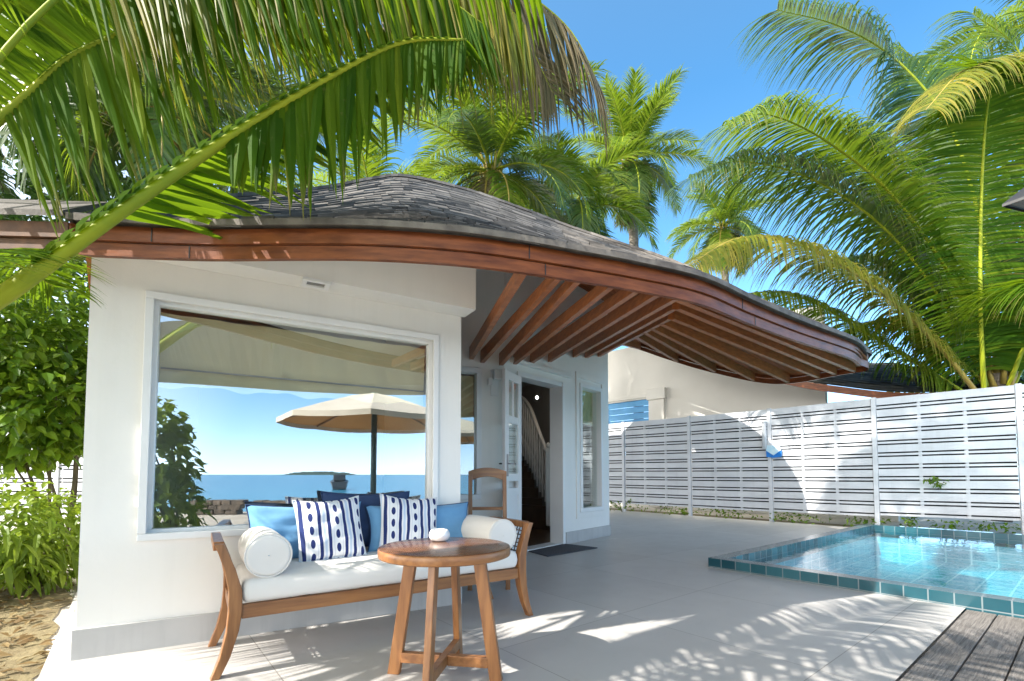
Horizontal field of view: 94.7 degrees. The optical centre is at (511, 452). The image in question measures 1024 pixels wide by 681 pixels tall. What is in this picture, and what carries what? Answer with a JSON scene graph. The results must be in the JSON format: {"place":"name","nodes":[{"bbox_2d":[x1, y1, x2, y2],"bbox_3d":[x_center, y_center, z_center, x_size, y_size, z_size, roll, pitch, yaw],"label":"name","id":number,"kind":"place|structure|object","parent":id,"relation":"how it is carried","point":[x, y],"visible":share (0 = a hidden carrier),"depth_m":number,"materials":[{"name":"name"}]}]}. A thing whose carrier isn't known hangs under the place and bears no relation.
{"place":"outdoors","nodes":[
{"label":"outdoors","id":0,"kind":"place"},
{"bbox_2d":[37,510,964,680],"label":"terrace","id":1,"kind":"structure","parent":0,"point":[640,596],"depth_m":3.01,"materials":[{"name":"tile"}]},
{"bbox_2d":[208,516,532,680],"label":"daybed","id":2,"kind":"object","parent":1,"relation":"on","point":[302,583],"visible":0.73,"depth_m":2.65,"materials":[{"name":"white fabric"}]},
{"bbox_2d":[238,526,292,577],"bbox_3d":[-1.406,0.546,2.667,0.230,0.230,0.500,2,-3,-34],"label":"bolster","id":3,"kind":"object","parent":2,"relation":"on","point":[257,546],"visible":1,"depth_m":2.47,"materials":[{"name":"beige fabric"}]},
{"bbox_2d":[245,500,361,558],"bbox_3d":[-1.308,0.499,3.017,0.706,0.368,0.169,2,-17,-35],"label":"back cushion","id":4,"kind":"object","parent":2,"relation":"on","point":[281,520],"visible":0.23,"depth_m":2.88,"materials":[{"name":"blue fabric"}]},
{"bbox_2d":[292,495,366,561],"bbox_3d":[-1.145,0.478,2.978,0.417,0.407,0.152,-2,-18,-37],"label":"striped cushion","id":5,"kind":"object","parent":2,"relation":"on","point":[329,529],"visible":0.98,"depth_m":2.92,"materials":[{"name":"blue fabric"}]},
{"bbox_2d":[321,491,409,546],"bbox_3d":[-1.013,0.469,3.304,0.626,0.402,0.114,3,-10,-33],"label":"navy cushion","id":6,"kind":"object","parent":2,"relation":"on","point":[373,499],"visible":0.26,"depth_m":3.26,"materials":[{"name":"fabric"}]},
{"bbox_2d":[379,493,437,546],"bbox_3d":[-0.724,0.497,3.315,0.427,0.407,0.147,7,-23,-29],"label":"striped cushion","id":7,"kind":"object","parent":2,"relation":"on","point":[404,519],"visible":0.71,"depth_m":3.26,"materials":[{"name":"blue fabric"}]},
{"bbox_2d":[365,502,467,551],"bbox_3d":[-0.662,0.533,3.438,0.806,0.338,0.179,2,-18,-32],"label":"back cushion","id":8,"kind":"object","parent":2,"relation":"on","point":[450,517],"visible":0.34,"depth_m":3.47,"materials":[{"name":"blue fabric"}]},
{"bbox_2d":[461,515,516,548],"bbox_3d":[-0.198,0.583,3.469,0.230,0.230,0.500,2,-3,-34],"label":"bolster","id":9,"kind":"object","parent":2,"relation":"on","point":[486,527],"visible":0.59,"depth_m":3.30,"materials":[{"name":"beige fabric"}]},
{"bbox_2d":[0,173,871,660],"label":"villa","id":10,"kind":"object","parent":1,"relation":"on","point":[236,369],"visible":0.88,"depth_m":3.48,"materials":[{"name":"white paint"}]},
{"bbox_2d":[136,290,438,540],"bbox_3d":[-1.402,-0.197,3.255,1.810,1.455,0.217,2,-3,-30],"label":"window frame","id":11,"kind":"structure","parent":10,"relation":"in","point":[194,351],"depth_m":3.18,"materials":[{"name":"white paint"}]},
{"bbox_2d":[301,276,330,290],"bbox_3d":[-1.286,-1.108,3.092,0.170,0.020,0.124,2,-3,-30],"label":"wall light","id":12,"kind":"object","parent":10,"relation":"attached to","point":[315,283],"visible":1,"depth_m":3.08,"materials":[{"name":"white paint"}]},
{"bbox_2d":[460,367,481,499],"bbox_3d":[-0.703,-0.238,5.681,0.654,1.596,0.155,1,-3,-18],"label":"window frame","id":13,"kind":"structure","parent":10,"relation":"in","point":[466,381],"depth_m":5.74,"materials":[{"name":"white paint"}]},
{"bbox_2d":[487,370,501,395],"bbox_3d":[-0.210,-0.862,5.748,0.170,0.320,0.138,1,-3,-18],"label":"wall lamp","id":14,"kind":"object","parent":10,"relation":"attached to","point":[494,379],"visible":0.92,"depth_m":5.76,"materials":[{"name":"white metal"}]},
{"bbox_2d":[499,369,521,551],"bbox_3d":[0.003,0.127,5.765,0.178,2.220,0.530,-1,-3,22],"label":"door","id":15,"kind":"structure","parent":10,"relation":"in","point":[514,495],"depth_m":5.78,"materials":[{"name":"white paint"}]},
{"bbox_2d":[522,396,549,529],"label":"staircase","id":16,"kind":"structure","parent":10,"relation":"on","point":[535,512],"depth_m":8.80,"materials":[{"name":"brown paint"}]},
{"bbox_2d":[579,383,603,511],"bbox_3d":[1.197,-0.071,7.440,0.167,1.966,0.685,-2,-3,40],"label":"window frame","id":17,"kind":"structure","parent":10,"relation":"in","point":[591,397],"depth_m":7.62,"materials":[{"name":"white paint"}]},
{"bbox_2d":[377,537,509,680],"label":"round table","id":18,"kind":"object","parent":1,"relation":"on","point":[455,554],"visible":0.98,"depth_m":2.30,"materials":[{"name":"brown wood"}]},
{"bbox_2d":[429,528,449,540],"bbox_3d":[-0.390,0.442,2.537,0.112,0.060,0.112,0,-3,0],"label":"ashtray","id":19,"kind":"object","parent":18,"relation":"on","point":[440,534],"visible":1,"depth_m":2.49,"materials":[{"name":"white ceramic"}]},
{"bbox_2d":[468,468,509,590],"bbox_3d":[-0.219,0.668,4.345,0.370,1.067,0.500,0,-3,-5],"label":"side chair","id":20,"kind":"object","parent":1,"relation":"on","point":[486,472],"visible":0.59,"depth_m":4.56,"materials":[{"name":"brown wood"}]},
{"bbox_2d":[371,27,611,230],"bbox_3d":[-0.464,-4.639,12.796,6.500,12.471,6.756,0,-3,0],"label":"coconut palm","id":21,"kind":"object","parent":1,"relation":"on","point":[479,137],"visible":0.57,"depth_m":12.26,"materials":[{"name":"green plant"}]},
{"bbox_2d":[528,544,596,556],"bbox_3d":[0.609,1.283,6.269,0.991,0.012,0.555,2,-4,-43],"label":"doormat","id":22,"kind":"object","parent":1,"relation":"on","point":[560,549],"visible":1,"depth_m":6.22,"materials":[{"name":"black fabric"}]},
{"bbox_2d":[609,499,630,511],"bbox_3d":[2.866,1.399,12.539,0.692,0.368,0.273,0,-3,0],"label":"plant","id":23,"kind":"object","parent":1,"relation":"on","point":[619,504],"visible":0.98,"depth_m":12.56,"materials":[{"name":"green plant"}]},
{"bbox_2d":[0,478,1020,680],"bbox_3d":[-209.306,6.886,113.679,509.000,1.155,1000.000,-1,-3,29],"label":"ground","id":24,"kind":"structure","parent":0,"point":[60,616],"depth_m":10.09,"materials":[{"name":"beige sand"}]},
{"bbox_2d":[0,17,60,220],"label":"coconut palm","id":25,"kind":"object","parent":24,"relation":"on","point":[6,188],"visible":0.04,"depth_m":9.17,"materials":[{"name":"green plant"}]},
{"bbox_2d":[0,573,76,680],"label":"soil bed","id":26,"kind":"object","parent":24,"relation":"on","point":[31,648],"visible":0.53,"depth_m":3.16,"materials":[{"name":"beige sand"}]},
{"bbox_2d":[0,472,81,598],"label":"lime shrub","id":27,"kind":"object","parent":26,"relation":"on","point":[31,556],"visible":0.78,"depth_m":3.99,"materials":[{"name":"green plant"}]},
{"bbox_2d":[0,433,82,516],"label":"slat fence","id":28,"kind":"object","parent":24,"relation":"on","point":[66,474],"visible":0.02,"depth_m":7.82,"materials":[{"name":"paint"}]},
{"bbox_2d":[0,254,89,549],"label":"leafy shrub","id":29,"kind":"object","parent":24,"relation":"on","point":[31,417],"visible":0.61,"depth_m":5.02,"materials":[{"name":"green plant"}]},
{"bbox_2d":[0,46,321,465],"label":"background tree","id":30,"kind":"object","parent":24,"relation":"on","point":[30,190],"visible":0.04,"depth_m":8.73,"materials":[{"name":"green plant"}]},
{"bbox_2d":[0,0,348,212],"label":"coconut palm","id":31,"kind":"object","parent":24,"relation":"on","point":[95,171],"visible":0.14,"depth_m":7.63,"materials":[{"name":"green plant"}]},
{"bbox_2d":[0,0,613,313],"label":"young coconut palm","id":32,"kind":"object","parent":24,"relation":"on","point":[105,53],"visible":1,"depth_m":2.24,"materials":[{"name":"green plant"}]},
{"bbox_2d":[278,117,465,186],"bbox_3d":[-4.689,-4.482,15.462,6.932,12.397,6.690,0,-3,0],"label":"coconut palm","id":33,"kind":"object","parent":24,"relation":"on","point":[369,168],"visible":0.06,"depth_m":14.75,"materials":[{"name":"green plant"}]},
{"bbox_2d":[560,63,716,419],"bbox_3d":[4.710,-6.009,17.791,6.061,15.655,5.987,0,-3,0],"label":"coconut palm","id":34,"kind":"object","parent":24,"relation":"on","point":[629,117],"visible":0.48,"depth_m":17.20,"materials":[{"name":"green plant"}]},
{"bbox_2d":[665,161,787,282],"bbox_3d":[10.867,-6.032,24.253,5.396,16.303,5.958,0,-3,0],"label":"coconut palm","id":35,"kind":"object","parent":24,"relation":"on","point":[717,235],"visible":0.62,"depth_m":24.19,"materials":[{"name":"green plant"}]},
{"bbox_2d":[609,508,857,526],"bbox_3d":[6.004,1.502,10.179,0.800,0.001,15.000,2,-3,-39],"label":"fence soil strip","id":36,"kind":"object","parent":24,"relation":"on","point":[827,524],"visible":0.33,"depth_m":10.83,"materials":[{"name":"brown soil"}]},
{"bbox_2d":[513,129,661,252],"bbox_3d":[2.056,-4.222,15.049,5.720,11.840,5.547,0,-3,0],"label":"coconut palm","id":37,"kind":"object","parent":36,"relation":"on","point":[602,171],"visible":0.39,"depth_m":14.63,"materials":[{"name":"green plant"}]},
{"bbox_2d":[609,504,1020,533],"bbox_3d":[6.457,1.378,9.807,13.221,0.339,1.366,-2,-4,42],"label":"ground cover","id":38,"kind":"object","parent":36,"relation":"on","point":[953,527],"visible":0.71,"depth_m":9.51,"materials":[{"name":"green plant"}]},
{"bbox_2d":[900,513,919,526],"bbox_3d":[7.185,1.218,8.513,0.329,0.358,0.218,0,-3,0],"label":"weed","id":39,"kind":"object","parent":36,"relation":"on","point":[908,522],"visible":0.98,"depth_m":8.52,"materials":[{"name":"green plant"}]},
{"bbox_2d":[608,307,1023,521],"bbox_3d":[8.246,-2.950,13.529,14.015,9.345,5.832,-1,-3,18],"label":"neighbour house","id":40,"kind":"structure","parent":24,"relation":"on","point":[661,387],"depth_m":13.63,"materials":[{"name":"white paint"}]},
{"bbox_2d":[609,383,1023,533],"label":"slat fence","id":41,"kind":"object","parent":24,"relation":"on","point":[834,458],"visible":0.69,"depth_m":9.20,"materials":[{"name":"paint"}]},
{"bbox_2d":[761,420,766,448],"bbox_3d":[5.457,-0.390,10.201,0.108,0.622,0.105,0,-3,0],"label":"shower pipe","id":42,"kind":"object","parent":41,"relation":"attached to","point":[764,435],"visible":1,"depth_m":10.17,"materials":[{"name":"metal"}]},
{"bbox_2d":[766,445,781,457],"bbox_3d":[5.583,-0.030,10.063,0.043,0.270,0.300,3,-4,-43],"label":"plaque","id":43,"kind":"object","parent":41,"relation":"attached to","point":[772,451],"visible":1,"depth_m":10.05,"materials":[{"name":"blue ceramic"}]},
{"bbox_2d":[923,476,949,489],"bbox_3d":[7.420,0.521,8.216,0.556,0.244,0.211,1,-3,-20],"label":"vine sprig","id":44,"kind":"object","parent":41,"relation":"attached to","point":[936,479],"visible":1,"depth_m":8.22,"materials":[{"name":"green plant"}]},
{"bbox_2d":[653,0,1023,522],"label":"coconut palm","id":45,"kind":"object","parent":24,"relation":"on","point":[959,303],"visible":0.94,"depth_m":9.72,"materials":[{"name":"green plant"}]},
{"bbox_2d":[708,524,1023,618],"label":"swimming pool","id":46,"kind":"structure","parent":24,"relation":"in","point":[961,587],"depth_m":6.08,"materials":[{"name":"liquid"}]},
{"bbox_2d":[748,529,1023,583],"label":"water surface","id":47,"kind":"object","parent":46,"relation":"in","point":[874,539],"visible":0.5,"depth_m":6.23,"materials":[{"name":"blue liquid"}]},
{"bbox_2d":[883,0,1023,151],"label":"coconut palm","id":48,"kind":"object","parent":24,"relation":"on","point":[1018,16],"visible":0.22,"depth_m":14.06,"materials":[{"name":"green plant"}]},
{"bbox_2d":[883,352,1023,398],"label":"garden shrub","id":49,"kind":"object","parent":24,"relation":"on","point":[976,381],"visible":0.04,"depth_m":12.29,"materials":[{"name":"green plant"}]},
{"bbox_2d":[899,610,1023,680],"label":"wooden deck","id":50,"kind":"structure","parent":24,"relation":"on","point":[970,645],"depth_m":2.67,"materials":[{"name":"grey wood"}]},
{"bbox_2d":[2,0,1023,469],"label":"sky","id":51,"kind":"structure","parent":0,"point":[659,36],"materials":[{"name":"blue"}]},
{"bbox_2d":[1002,188,1023,211],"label":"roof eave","id":52,"kind":"object","parent":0,"point":[1015,201],"visible":1,"depth_m":3.12,"materials":[{"name":"metal"}]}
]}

